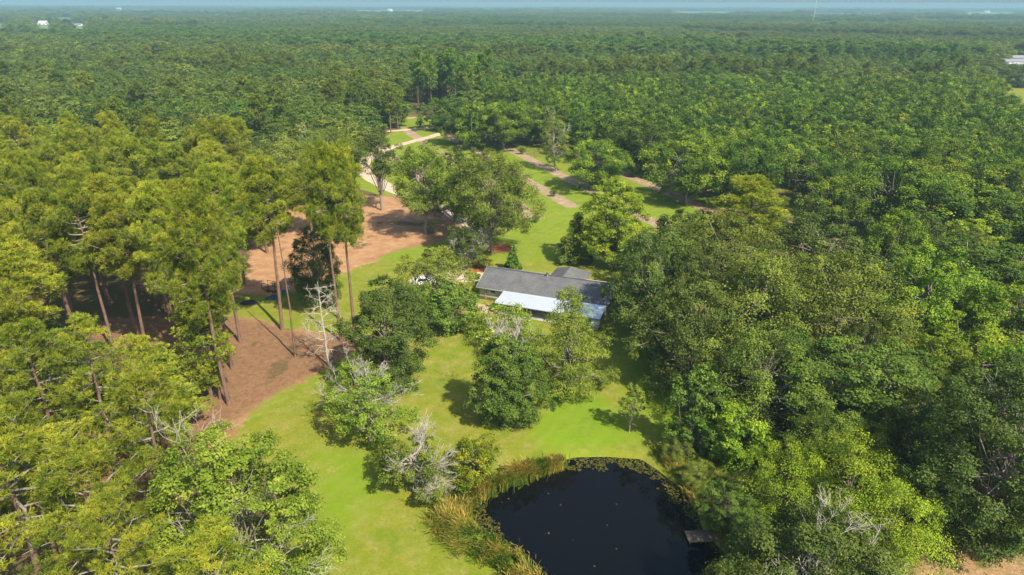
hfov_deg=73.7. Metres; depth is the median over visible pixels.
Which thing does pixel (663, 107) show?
pecan tree
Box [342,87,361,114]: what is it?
pine tree
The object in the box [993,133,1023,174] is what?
pecan tree
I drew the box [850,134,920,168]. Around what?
pecan tree
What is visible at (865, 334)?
broadleaf tree
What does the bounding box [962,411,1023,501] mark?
broadleaf tree
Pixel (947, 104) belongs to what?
pecan tree
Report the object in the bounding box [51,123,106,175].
pine tree
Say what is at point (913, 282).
broadleaf tree
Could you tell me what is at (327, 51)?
pine tree
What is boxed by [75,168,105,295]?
pine tree
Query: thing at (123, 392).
pine tree
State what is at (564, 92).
pecan tree
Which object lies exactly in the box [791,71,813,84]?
pecan tree
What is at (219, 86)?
pine tree
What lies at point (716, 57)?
pine tree
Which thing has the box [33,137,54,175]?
pine tree
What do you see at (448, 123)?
pecan tree
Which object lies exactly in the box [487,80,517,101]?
pecan tree
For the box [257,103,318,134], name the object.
broadleaf tree
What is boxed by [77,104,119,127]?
broadleaf tree
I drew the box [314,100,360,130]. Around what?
broadleaf tree
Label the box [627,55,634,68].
pine tree
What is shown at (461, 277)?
driveway
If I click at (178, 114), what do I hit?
broadleaf tree
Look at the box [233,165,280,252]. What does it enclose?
pine tree
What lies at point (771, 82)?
pecan tree
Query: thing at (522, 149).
sapling
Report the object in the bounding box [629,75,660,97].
pecan tree
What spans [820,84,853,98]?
pecan tree
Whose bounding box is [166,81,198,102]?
broadleaf tree
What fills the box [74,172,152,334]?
pine tree
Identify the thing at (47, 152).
pine tree
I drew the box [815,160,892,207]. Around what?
pecan tree
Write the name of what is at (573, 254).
magnolia tree
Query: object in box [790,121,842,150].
pecan tree
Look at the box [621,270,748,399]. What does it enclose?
broadleaf tree
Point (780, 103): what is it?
pecan tree
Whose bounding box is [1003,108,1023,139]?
pecan tree
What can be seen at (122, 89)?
broadleaf tree
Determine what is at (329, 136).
broadleaf tree
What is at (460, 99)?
broadleaf tree
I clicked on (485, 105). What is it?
pecan tree
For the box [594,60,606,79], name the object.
pine tree
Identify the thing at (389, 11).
field
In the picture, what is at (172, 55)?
pine tree
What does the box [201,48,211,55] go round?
pine tree
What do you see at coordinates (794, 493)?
broadleaf tree
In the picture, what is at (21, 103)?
broadleaf tree
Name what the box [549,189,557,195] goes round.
sapling
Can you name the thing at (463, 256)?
broadleaf tree
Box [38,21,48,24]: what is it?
barn
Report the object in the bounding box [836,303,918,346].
broadleaf tree
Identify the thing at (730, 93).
pecan tree
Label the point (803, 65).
pine tree
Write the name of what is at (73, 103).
broadleaf tree
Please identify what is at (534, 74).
pecan tree
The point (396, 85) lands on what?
broadleaf tree
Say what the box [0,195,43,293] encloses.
pine tree
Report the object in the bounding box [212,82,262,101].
broadleaf tree
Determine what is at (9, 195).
pine tree
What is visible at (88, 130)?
pine tree
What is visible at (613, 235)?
broadleaf tree
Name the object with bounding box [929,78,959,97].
pecan tree
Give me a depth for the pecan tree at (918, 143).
208.26 m
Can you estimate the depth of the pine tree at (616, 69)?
413.98 m
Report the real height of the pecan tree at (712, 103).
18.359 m
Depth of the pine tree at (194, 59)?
450.81 m
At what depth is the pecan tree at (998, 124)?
235.84 m
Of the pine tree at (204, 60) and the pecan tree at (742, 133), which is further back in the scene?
the pine tree at (204, 60)
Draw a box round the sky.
[0,0,1023,6]
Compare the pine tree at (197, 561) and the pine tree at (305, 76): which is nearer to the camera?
the pine tree at (197, 561)
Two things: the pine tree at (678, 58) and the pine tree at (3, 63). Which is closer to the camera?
the pine tree at (3, 63)
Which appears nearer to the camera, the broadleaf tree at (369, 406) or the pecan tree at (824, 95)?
the broadleaf tree at (369, 406)
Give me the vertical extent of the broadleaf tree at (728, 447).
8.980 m
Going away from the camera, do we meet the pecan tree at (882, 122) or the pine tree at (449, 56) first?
the pecan tree at (882, 122)
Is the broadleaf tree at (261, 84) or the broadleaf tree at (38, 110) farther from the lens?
the broadleaf tree at (261, 84)
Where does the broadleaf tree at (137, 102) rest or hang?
on the ground
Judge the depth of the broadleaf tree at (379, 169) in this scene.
178.93 m
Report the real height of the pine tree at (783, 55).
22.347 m
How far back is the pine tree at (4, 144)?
157.65 m
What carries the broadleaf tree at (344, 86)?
on the ground
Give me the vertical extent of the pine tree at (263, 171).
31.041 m
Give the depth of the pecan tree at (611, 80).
372.01 m
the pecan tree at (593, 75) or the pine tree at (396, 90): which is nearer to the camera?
the pine tree at (396, 90)
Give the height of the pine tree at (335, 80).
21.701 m
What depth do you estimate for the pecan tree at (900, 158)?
184.54 m
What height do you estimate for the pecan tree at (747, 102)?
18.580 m
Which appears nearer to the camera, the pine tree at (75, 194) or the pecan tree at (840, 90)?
the pine tree at (75, 194)
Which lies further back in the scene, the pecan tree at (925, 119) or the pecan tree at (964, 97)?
the pecan tree at (964, 97)
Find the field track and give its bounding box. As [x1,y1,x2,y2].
[387,127,433,131]
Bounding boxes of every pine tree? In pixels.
[0,60,14,80]
[0,80,16,101]
[0,96,18,119]
[0,115,36,158]
[0,131,23,155]
[0,147,11,158]
[0,149,57,290]
[0,161,15,222]
[0,181,21,224]
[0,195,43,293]
[0,234,67,393]
[0,277,55,421]
[0,317,100,499]
[0,343,74,429]
[0,362,28,547]
[0,391,72,564]
[0,404,119,574]
[4,111,33,136]
[6,156,73,312]
[6,430,174,574]
[12,165,68,319]
[12,186,91,331]
[14,106,39,135]
[17,60,33,79]
[27,150,42,165]
[28,125,51,146]
[32,134,58,168]
[33,57,44,69]
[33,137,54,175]
[34,142,75,239]
[35,60,51,74]
[39,65,50,76]
[41,178,119,348]
[46,311,157,480]
[47,68,66,86]
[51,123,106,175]
[51,164,111,306]
[52,150,99,275]
[54,111,81,144]
[56,485,168,574]
[72,71,99,94]
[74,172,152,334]
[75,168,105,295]
[79,149,111,178]
[81,126,101,153]
[82,190,154,350]
[84,134,104,167]
[86,103,114,132]
[86,351,222,562]
[88,72,99,83]
[88,366,165,455]
[91,108,129,152]
[99,131,123,174]
[100,130,144,180]
[103,333,189,476]
[104,55,116,72]
[106,96,131,123]
[106,136,166,267]
[106,175,157,305]
[117,52,132,67]
[118,179,186,359]
[125,191,176,317]
[126,82,151,107]
[134,113,166,173]
[136,343,212,436]
[137,105,163,127]
[137,136,172,183]
[145,186,250,405]
[154,142,194,193]
[157,513,272,574]
[158,54,170,67]
[160,211,226,399]
[161,75,184,97]
[161,175,216,323]
[165,297,235,401]
[168,53,177,63]
[172,54,182,64]
[174,175,248,368]
[177,124,199,166]
[181,52,195,70]
[183,132,197,176]
[187,49,195,61]
[188,118,222,169]
[189,55,201,66]
[190,132,227,177]
[190,139,238,181]
[192,52,201,67]
[194,158,259,342]
[198,117,246,176]
[199,56,212,72]
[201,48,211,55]
[209,82,226,98]
[211,58,225,70]
[214,51,228,70]
[215,164,258,284]
[216,115,247,215]
[220,116,262,184]
[227,60,241,73]
[228,154,304,329]
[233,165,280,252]
[234,51,244,64]
[234,74,248,99]
[235,60,246,72]
[241,80,261,128]
[242,93,272,133]
[247,56,260,67]
[257,46,266,53]
[257,56,264,72]
[261,84,278,105]
[262,52,272,63]
[263,57,271,73]
[267,64,280,77]
[269,90,294,123]
[271,73,286,89]
[272,54,284,73]
[277,51,285,66]
[281,161,321,236]
[284,52,297,69]
[293,137,354,340]
[298,73,313,88]
[305,134,366,330]
[316,81,338,110]
[321,48,333,61]
[326,62,348,80]
[326,75,346,101]
[329,69,345,96]
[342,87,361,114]
[345,69,355,86]
[350,68,368,91]
[352,74,366,97]
[362,81,372,101]
[364,85,380,120]
[366,67,379,90]
[377,81,399,132]
[387,86,403,128]
[392,56,404,70]
[393,74,407,95]
[394,71,408,93]
[407,59,425,105]
[408,46,426,105]
[421,48,434,98]
[422,54,437,111]
[435,52,447,104]
[442,47,458,101]
[447,53,460,102]
[452,61,464,95]
[464,52,477,61]
[464,59,482,91]
[466,55,476,61]
[470,65,486,96]
[483,46,496,80]
[507,62,516,76]
[514,63,523,77]
[516,61,532,78]
[520,48,530,56]
[535,61,550,76]
[542,55,551,63]
[548,57,560,76]
[558,61,568,75]
[573,61,583,74]
[577,61,591,78]
[586,61,596,77]
[592,56,600,68]
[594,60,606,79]
[602,61,615,76]
[609,65,621,81]
[613,61,627,74]
[620,54,627,70]
[620,58,631,72]
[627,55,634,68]
[638,58,648,70]
[638,62,645,75]
[647,57,662,77]
[648,53,657,66]
[659,56,671,77]
[664,60,676,76]
[673,54,682,71]
[680,49,689,63]
[685,57,699,75]
[701,55,715,70]
[706,173,790,259]
[707,61,717,76]
[713,55,719,64]
[718,54,730,72]
[730,55,744,71]
[730,62,738,72]
[731,64,743,79]
[742,57,752,72]
[744,62,756,74]
[751,58,762,72]
[758,55,769,73]
[764,59,774,77]
[773,56,785,74]
[775,53,786,66]
[785,54,799,73]
[792,52,801,68]
[797,62,806,72]
[805,66,817,75]
[807,53,821,67]
[809,65,822,84]
[860,61,873,75]
[911,60,923,72]
[917,62,937,82]
[932,59,947,76]
[956,55,970,70]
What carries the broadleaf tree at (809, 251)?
on the ground
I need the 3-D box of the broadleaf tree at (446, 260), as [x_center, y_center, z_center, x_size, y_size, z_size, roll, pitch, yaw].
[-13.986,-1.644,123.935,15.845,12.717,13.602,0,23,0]
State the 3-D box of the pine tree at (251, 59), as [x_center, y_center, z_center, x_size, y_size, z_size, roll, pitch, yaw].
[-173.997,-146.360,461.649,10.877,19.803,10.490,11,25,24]
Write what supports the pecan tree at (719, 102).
on the ground
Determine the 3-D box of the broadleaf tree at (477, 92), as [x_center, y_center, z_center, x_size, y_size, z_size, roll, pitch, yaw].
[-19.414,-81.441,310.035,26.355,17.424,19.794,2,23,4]
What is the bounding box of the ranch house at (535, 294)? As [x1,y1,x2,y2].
[476,266,618,330]
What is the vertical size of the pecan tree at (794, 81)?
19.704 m
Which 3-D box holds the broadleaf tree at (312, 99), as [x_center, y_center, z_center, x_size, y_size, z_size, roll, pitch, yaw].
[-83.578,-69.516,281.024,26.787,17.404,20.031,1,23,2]
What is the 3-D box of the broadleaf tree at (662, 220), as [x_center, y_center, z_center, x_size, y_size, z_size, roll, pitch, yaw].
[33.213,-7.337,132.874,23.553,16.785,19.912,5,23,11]
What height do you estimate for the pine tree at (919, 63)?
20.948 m
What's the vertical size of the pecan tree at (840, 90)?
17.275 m
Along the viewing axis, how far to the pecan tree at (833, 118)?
244.16 m
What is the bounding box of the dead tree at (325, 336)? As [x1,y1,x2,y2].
[299,281,352,365]
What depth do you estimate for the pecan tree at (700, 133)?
209.66 m
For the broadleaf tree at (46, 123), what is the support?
on the ground
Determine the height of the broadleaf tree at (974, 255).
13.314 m
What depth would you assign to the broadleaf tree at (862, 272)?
109.84 m
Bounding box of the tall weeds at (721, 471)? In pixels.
[667,450,785,518]
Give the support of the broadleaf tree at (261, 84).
on the ground
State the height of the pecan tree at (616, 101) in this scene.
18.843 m
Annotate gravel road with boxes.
[358,133,488,273]
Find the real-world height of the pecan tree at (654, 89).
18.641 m
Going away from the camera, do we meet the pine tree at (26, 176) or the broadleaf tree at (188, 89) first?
the pine tree at (26, 176)
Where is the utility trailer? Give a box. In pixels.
[260,280,281,292]
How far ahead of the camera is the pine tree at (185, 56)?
448.11 m
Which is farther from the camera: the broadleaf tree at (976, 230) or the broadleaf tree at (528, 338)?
the broadleaf tree at (976, 230)
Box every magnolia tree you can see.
[502,244,522,269]
[553,211,593,265]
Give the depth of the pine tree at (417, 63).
356.31 m
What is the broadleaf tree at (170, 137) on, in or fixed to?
on the ground
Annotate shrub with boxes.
[450,431,502,495]
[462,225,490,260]
[472,272,480,281]
[477,255,495,270]
[660,436,696,463]
[679,458,716,488]
[693,477,758,535]
[718,468,762,506]
[724,508,771,566]
[739,428,782,473]
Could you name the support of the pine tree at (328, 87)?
on the ground
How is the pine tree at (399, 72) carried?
on the ground
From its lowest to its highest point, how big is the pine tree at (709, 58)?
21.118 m
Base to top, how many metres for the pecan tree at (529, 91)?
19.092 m
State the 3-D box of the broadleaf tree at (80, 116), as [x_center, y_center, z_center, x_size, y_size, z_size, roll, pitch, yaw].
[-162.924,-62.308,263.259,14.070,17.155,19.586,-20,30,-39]
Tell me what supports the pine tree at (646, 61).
on the ground
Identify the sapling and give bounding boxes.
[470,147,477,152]
[517,147,525,153]
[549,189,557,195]
[573,183,580,190]
[628,169,635,176]
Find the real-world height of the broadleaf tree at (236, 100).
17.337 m
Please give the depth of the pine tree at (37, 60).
421.17 m
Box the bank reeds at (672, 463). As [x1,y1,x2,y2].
[649,443,771,573]
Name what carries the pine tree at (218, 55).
on the ground
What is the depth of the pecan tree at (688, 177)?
184.23 m
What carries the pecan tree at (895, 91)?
on the ground
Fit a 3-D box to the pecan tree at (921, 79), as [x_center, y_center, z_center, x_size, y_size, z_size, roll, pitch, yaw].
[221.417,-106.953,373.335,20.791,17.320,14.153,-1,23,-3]
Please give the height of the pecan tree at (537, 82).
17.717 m
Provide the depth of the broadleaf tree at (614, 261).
128.22 m
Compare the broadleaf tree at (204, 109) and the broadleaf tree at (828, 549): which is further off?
the broadleaf tree at (204, 109)
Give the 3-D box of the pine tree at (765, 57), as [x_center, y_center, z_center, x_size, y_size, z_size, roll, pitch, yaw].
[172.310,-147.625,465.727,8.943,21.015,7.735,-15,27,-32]
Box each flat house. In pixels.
[1001,59,1023,65]
[1009,55,1023,58]
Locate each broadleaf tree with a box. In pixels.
[0,489,15,521]
[2,418,42,488]
[11,97,42,107]
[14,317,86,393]
[24,340,131,427]
[25,97,51,108]
[26,87,67,110]
[26,106,57,121]
[29,100,70,118]
[29,105,85,126]
[30,94,48,107]
[31,103,58,116]
[31,119,70,134]
[32,82,70,102]
[40,95,72,117]
[46,86,87,106]
[50,97,92,119]
[65,96,94,119]
[71,89,106,110]
[73,85,108,102]
[73,103,99,124]
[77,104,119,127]
[93,88,123,104]
[100,97,129,124]
[105,92,147,108]
[121,84,169,107]
[123,99,147,124]
[129,125,184,142]
[132,98,182,126]
[135,107,183,129]
[136,399,349,574]
[137,151,193,195]
[144,117,194,137]
[147,84,163,106]
[147,84,166,106]
[150,95,191,116]
[156,98,199,124]
[157,86,184,105]
[162,124,184,141]
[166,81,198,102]
[166,84,207,102]
[167,110,214,140]
[168,114,211,138]
[170,99,198,119]
[177,98,219,125]
[178,95,212,108]
[183,96,235,118]
[184,78,210,95]
[188,104,229,121]
[190,86,229,103]
[202,90,235,111]
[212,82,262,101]
[213,112,251,129]
[225,90,262,129]
[225,98,249,125]
[231,101,275,143]
[236,146,282,198]
[237,99,273,135]
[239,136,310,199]
[240,143,305,175]
[243,131,276,145]
[248,140,293,155]
[252,121,301,150]
[253,82,269,95]
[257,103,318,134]
[265,108,314,137]
[266,128,300,143]
[270,88,292,103]
[272,92,308,113]
[276,102,341,127]
[279,110,316,140]
[281,77,305,95]
[281,225,343,309]
[286,89,318,104]
[286,97,336,126]
[289,114,375,151]
[290,78,316,98]
[291,95,318,109]
[296,93,332,110]
[297,125,368,167]
[298,127,369,175]
[306,77,324,90]
[309,82,354,103]
[309,118,345,135]
[310,76,344,101]
[311,344,425,446]
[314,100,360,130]
[330,99,364,114]
[332,104,378,122]
[332,108,366,142]
[332,274,441,402]
[335,115,381,144]
[336,82,349,109]
[340,105,387,135]
[349,83,377,106]
[351,127,403,210]
[358,100,395,123]
[361,77,392,109]
[363,94,415,126]
[372,410,460,503]
[378,93,408,122]
[379,81,404,113]
[389,140,458,234]
[390,244,477,311]
[411,277,481,337]
[427,147,475,226]
[440,147,548,253]
[440,223,488,269]
[441,89,493,125]
[444,96,470,123]
[463,316,557,430]
[464,299,544,353]
[473,101,534,149]
[497,315,541,363]
[527,285,621,404]
[537,110,571,171]
[575,176,650,268]
[599,224,702,346]
[608,235,683,299]
[621,207,741,277]
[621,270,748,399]
[628,241,715,312]
[637,281,724,368]
[658,242,754,337]
[660,362,725,462]
[662,212,803,321]
[672,241,837,394]
[689,318,862,453]
[691,400,770,471]
[700,557,773,574]
[711,482,909,574]
[731,438,834,531]
[741,322,829,414]
[744,279,791,332]
[746,249,932,379]
[754,211,912,315]
[763,301,818,348]
[766,334,936,452]
[771,401,893,505]
[785,423,919,562]
[789,239,840,278]
[791,492,869,574]
[820,463,967,574]
[823,265,896,335]
[824,313,894,409]
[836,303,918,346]
[839,216,897,271]
[842,268,903,318]
[847,420,915,485]
[850,384,989,500]
[856,349,947,428]
[857,242,994,352]
[859,208,932,283]
[871,329,932,369]
[887,209,946,244]
[889,350,967,423]
[892,264,942,333]
[893,470,958,548]
[896,310,1023,389]
[898,228,949,284]
[900,351,1023,568]
[907,334,984,401]
[909,264,989,340]
[926,234,1023,331]
[934,277,1023,368]
[935,218,1006,245]
[947,228,992,261]
[955,57,1022,82]
[957,236,1010,283]
[959,340,1023,451]
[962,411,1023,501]
[979,243,1023,305]
[999,63,1023,86]
[1002,200,1023,245]
[1002,289,1023,336]
[1015,224,1023,258]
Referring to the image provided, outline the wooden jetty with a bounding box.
[685,530,722,543]
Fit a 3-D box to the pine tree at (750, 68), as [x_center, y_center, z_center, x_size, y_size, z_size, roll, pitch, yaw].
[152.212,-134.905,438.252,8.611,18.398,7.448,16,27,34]
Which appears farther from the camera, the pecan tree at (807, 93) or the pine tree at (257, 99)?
the pecan tree at (807, 93)
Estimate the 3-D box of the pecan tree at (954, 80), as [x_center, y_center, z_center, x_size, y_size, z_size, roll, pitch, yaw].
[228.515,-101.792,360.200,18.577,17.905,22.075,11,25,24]
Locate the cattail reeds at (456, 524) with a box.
[412,451,570,574]
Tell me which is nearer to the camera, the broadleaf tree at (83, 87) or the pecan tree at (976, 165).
the pecan tree at (976, 165)
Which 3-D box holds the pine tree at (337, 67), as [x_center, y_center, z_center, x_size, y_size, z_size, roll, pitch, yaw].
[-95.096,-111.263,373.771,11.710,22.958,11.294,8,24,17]
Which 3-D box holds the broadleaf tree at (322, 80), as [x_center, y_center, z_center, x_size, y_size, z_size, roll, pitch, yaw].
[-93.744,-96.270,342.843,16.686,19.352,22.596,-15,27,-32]
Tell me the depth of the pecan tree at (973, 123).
248.19 m
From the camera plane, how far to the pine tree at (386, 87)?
291.05 m
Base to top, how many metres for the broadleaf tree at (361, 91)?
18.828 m
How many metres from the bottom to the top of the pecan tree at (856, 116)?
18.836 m
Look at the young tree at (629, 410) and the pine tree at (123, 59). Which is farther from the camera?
the pine tree at (123, 59)
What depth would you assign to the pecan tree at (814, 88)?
331.29 m
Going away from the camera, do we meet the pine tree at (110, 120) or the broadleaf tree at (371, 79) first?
the pine tree at (110, 120)
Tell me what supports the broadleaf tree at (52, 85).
on the ground
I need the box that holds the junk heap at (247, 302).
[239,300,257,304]
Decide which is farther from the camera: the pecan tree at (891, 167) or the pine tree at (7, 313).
the pecan tree at (891, 167)
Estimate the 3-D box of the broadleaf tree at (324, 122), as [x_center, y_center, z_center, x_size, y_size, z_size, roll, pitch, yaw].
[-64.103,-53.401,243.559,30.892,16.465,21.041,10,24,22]
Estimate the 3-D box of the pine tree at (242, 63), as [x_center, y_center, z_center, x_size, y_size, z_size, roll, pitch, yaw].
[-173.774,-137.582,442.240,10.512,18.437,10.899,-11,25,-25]
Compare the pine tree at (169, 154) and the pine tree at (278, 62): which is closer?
the pine tree at (169, 154)
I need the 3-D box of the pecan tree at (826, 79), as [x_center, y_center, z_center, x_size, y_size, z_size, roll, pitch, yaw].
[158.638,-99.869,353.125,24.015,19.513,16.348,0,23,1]
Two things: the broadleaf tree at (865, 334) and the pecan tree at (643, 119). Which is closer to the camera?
the broadleaf tree at (865, 334)
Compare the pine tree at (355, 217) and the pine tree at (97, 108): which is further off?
the pine tree at (97, 108)
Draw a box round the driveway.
[408,272,482,286]
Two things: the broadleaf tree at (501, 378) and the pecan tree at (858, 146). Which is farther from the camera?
the pecan tree at (858, 146)
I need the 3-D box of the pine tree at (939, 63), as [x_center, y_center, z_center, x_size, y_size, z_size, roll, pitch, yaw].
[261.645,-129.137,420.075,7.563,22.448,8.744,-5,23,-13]
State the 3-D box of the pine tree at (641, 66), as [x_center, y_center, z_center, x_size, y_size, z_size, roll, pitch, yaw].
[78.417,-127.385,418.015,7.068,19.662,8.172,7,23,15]
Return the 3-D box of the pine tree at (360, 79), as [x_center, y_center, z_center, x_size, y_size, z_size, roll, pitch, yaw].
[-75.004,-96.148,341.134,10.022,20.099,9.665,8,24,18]
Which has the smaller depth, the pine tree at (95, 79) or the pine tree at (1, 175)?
the pine tree at (1, 175)
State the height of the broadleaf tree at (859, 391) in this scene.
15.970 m
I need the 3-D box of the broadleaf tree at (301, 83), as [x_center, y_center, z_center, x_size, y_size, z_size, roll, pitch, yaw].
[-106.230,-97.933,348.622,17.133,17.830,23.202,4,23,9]
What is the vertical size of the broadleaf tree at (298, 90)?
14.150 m
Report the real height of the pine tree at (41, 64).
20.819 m
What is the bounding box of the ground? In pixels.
[0,4,1023,574]
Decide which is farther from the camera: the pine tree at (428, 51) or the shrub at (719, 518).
the pine tree at (428, 51)
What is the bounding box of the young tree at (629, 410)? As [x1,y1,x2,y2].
[617,382,650,432]
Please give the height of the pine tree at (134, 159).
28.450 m
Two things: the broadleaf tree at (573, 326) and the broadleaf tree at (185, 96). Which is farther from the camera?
the broadleaf tree at (185, 96)
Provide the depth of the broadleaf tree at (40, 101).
290.41 m
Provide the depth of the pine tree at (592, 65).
438.51 m
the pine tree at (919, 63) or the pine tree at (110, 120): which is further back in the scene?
the pine tree at (919, 63)
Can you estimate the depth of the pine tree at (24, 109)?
239.18 m
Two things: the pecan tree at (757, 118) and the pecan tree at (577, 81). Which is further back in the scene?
the pecan tree at (577, 81)
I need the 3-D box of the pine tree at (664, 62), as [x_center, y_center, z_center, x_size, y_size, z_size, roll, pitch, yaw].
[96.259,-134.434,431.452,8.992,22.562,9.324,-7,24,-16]
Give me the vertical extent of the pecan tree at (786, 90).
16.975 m
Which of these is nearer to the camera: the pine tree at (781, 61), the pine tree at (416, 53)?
the pine tree at (416, 53)
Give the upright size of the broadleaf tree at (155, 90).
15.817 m
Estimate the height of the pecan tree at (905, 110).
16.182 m
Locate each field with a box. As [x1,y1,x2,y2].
[36,24,49,28]
[58,17,74,28]
[358,10,421,11]
[673,11,735,12]
[816,13,880,14]
[968,12,1013,13]
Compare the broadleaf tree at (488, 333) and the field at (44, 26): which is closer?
the broadleaf tree at (488, 333)
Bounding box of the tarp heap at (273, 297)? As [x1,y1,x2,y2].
[265,294,277,299]
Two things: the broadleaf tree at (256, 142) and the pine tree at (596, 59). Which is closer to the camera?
the broadleaf tree at (256, 142)
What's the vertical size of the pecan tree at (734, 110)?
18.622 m
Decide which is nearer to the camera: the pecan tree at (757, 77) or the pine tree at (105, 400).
the pine tree at (105, 400)
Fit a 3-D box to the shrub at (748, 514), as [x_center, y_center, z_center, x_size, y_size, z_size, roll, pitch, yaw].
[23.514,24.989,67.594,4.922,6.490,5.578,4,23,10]
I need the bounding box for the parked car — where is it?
[412,275,435,284]
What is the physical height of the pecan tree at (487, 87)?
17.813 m
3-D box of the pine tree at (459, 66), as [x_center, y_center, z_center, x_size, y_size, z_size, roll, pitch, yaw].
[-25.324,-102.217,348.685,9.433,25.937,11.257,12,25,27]
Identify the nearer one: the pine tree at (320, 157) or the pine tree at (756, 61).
the pine tree at (320, 157)
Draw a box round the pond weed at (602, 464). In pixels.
[469,457,725,567]
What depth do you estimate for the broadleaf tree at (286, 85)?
333.06 m
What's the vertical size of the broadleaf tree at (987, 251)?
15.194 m
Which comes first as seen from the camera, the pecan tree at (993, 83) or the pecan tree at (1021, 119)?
the pecan tree at (1021, 119)
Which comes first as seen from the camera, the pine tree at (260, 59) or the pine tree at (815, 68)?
the pine tree at (815, 68)
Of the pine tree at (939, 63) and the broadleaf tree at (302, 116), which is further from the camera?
the pine tree at (939, 63)
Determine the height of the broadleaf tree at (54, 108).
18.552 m
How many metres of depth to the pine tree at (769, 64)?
434.86 m
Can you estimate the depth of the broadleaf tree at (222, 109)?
272.55 m
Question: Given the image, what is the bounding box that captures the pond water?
[469,457,726,574]
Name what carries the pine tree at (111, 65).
on the ground
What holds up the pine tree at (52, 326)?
on the ground
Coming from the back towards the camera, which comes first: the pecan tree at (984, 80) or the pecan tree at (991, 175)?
the pecan tree at (984, 80)
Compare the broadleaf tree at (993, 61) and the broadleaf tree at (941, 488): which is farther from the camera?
the broadleaf tree at (993, 61)
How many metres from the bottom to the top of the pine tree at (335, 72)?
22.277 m
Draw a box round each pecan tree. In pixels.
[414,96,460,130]
[434,109,477,143]
[453,99,487,147]
[467,81,503,104]
[473,100,508,140]
[476,88,517,105]
[480,74,505,96]
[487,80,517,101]
[489,70,512,83]
[493,84,528,106]
[497,79,533,102]
[500,78,521,86]
[505,105,551,144]
[507,86,534,101]
[507,97,537,111]
[509,79,534,94]
[516,71,539,80]
[520,71,550,85]
[521,84,550,104]
[524,78,546,96]
[525,97,554,138]
[529,104,575,142]
[530,90,571,117]
[533,73,558,94]
[539,103,587,146]
[541,95,589,113]
[544,74,576,91]
[549,85,573,102]
[552,88,591,108]
[555,93,603,126]
[556,75,587,96]
[557,72,575,82]
[558,113,611,156]
[560,138,637,188]
[573,86,601,112]
[573,108,614,148]
[575,72,605,90]
[583,95,619,125]
[585,81,617,109]
[587,109,640,150]
[593,73,615,82]
[599,84,641,108]
[603,94,639,129]
[607,76,631,86]
[609,117,661,163]
[611,118,679,173]
[614,68,647,88]
[617,105,657,132]
[620,91,651,119]
[622,77,644,90]
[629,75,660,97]
[631,84,669,111]
[634,135,732,205]
[635,98,668,119]
[641,107,682,140]
[647,78,680,106]
[648,89,685,120]
[654,105,682,124]
[658,127,718,174]
[659,83,697,108]
[661,76,680,87]
[663,121,697,155]
[665,73,702,93]
[668,98,703,122]
[673,91,717,116]
[674,102,711,131]
[679,85,711,101]
[683,138,757,194]
[685,123,735,142]
[687,96,729,126]
[692,74,717,91]
[692,84,727,106]
[696,96,739,125]
[696,112,740,136]
[702,78,730,88]
[703,82,738,96]
[709,137,783,206]
[711,100,755,135]
[713,126,777,156]
[716,74,759,93]
[721,89,749,113]
[721,94,773,124]
[722,122,761,140]
[726,86,768,100]
[732,112,780,139]
[733,83,763,97]
[737,93,768,114]
[738,135,817,180]
[742,75,764,91]
[747,102,792,137]
[752,90,786,104]
[752,100,800,124]
[754,123,795,162]
[756,79,786,99]
[758,88,779,101]
[766,74,791,88]
[769,103,820,145]
[770,76,806,96]
[771,142,848,198]
[773,87,805,104]
[774,92,800,126]
[780,96,828,133]
[780,134,834,177]
[783,91,824,120]
[788,81,810,91]
[789,110,848,142]
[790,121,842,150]
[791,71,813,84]
[792,171,886,236]
[796,82,830,99]
[796,91,832,105]
[804,76,842,94]
[805,98,850,133]
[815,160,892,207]
[816,135,880,177]
[819,93,855,123]
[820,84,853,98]
[822,120,879,156]
[828,77,862,97]
[828,88,857,99]
[835,74,859,87]
[837,100,889,134]
[837,122,873,151]
[838,105,893,151]
[839,154,947,223]
[844,79,884,97]
[844,85,894,113]
[847,94,894,123]
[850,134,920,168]
[852,74,891,96]
[852,83,884,101]
[858,153,908,194]
[861,73,892,84]
[863,124,918,155]
[863,169,1001,237]
[864,93,918,117]
[864,119,912,151]
[873,84,909,112]
[875,77,918,98]
[876,112,919,144]
[882,76,911,98]
[883,87,907,106]
[885,103,916,123]
[890,92,938,129]
[892,154,974,218]
[893,137,958,159]
[901,135,966,174]
[902,76,928,91]
[903,94,935,111]
[903,106,971,141]
[905,104,951,139]
[906,81,941,98]
[907,128,960,150]
[910,91,935,103]
[922,82,974,104]
[924,72,957,86]
[924,96,972,135]
[924,183,1023,244]
[929,76,961,90]
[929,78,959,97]
[929,95,965,108]
[936,117,992,146]
[940,95,972,115]
[943,128,1004,162]
[946,126,985,148]
[947,148,1023,198]
[954,85,995,104]
[955,137,1003,180]
[956,77,972,97]
[956,102,1005,124]
[957,84,999,103]
[962,81,986,104]
[963,103,1015,134]
[964,73,1000,92]
[965,98,994,117]
[968,75,1012,101]
[973,159,1023,218]
[981,114,1023,149]
[984,91,1023,109]
[985,95,1023,116]
[986,104,1023,126]
[988,144,1023,199]
[989,118,1023,140]
[990,128,1023,153]
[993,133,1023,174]
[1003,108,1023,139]
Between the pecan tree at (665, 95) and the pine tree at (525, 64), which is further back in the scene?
the pine tree at (525, 64)

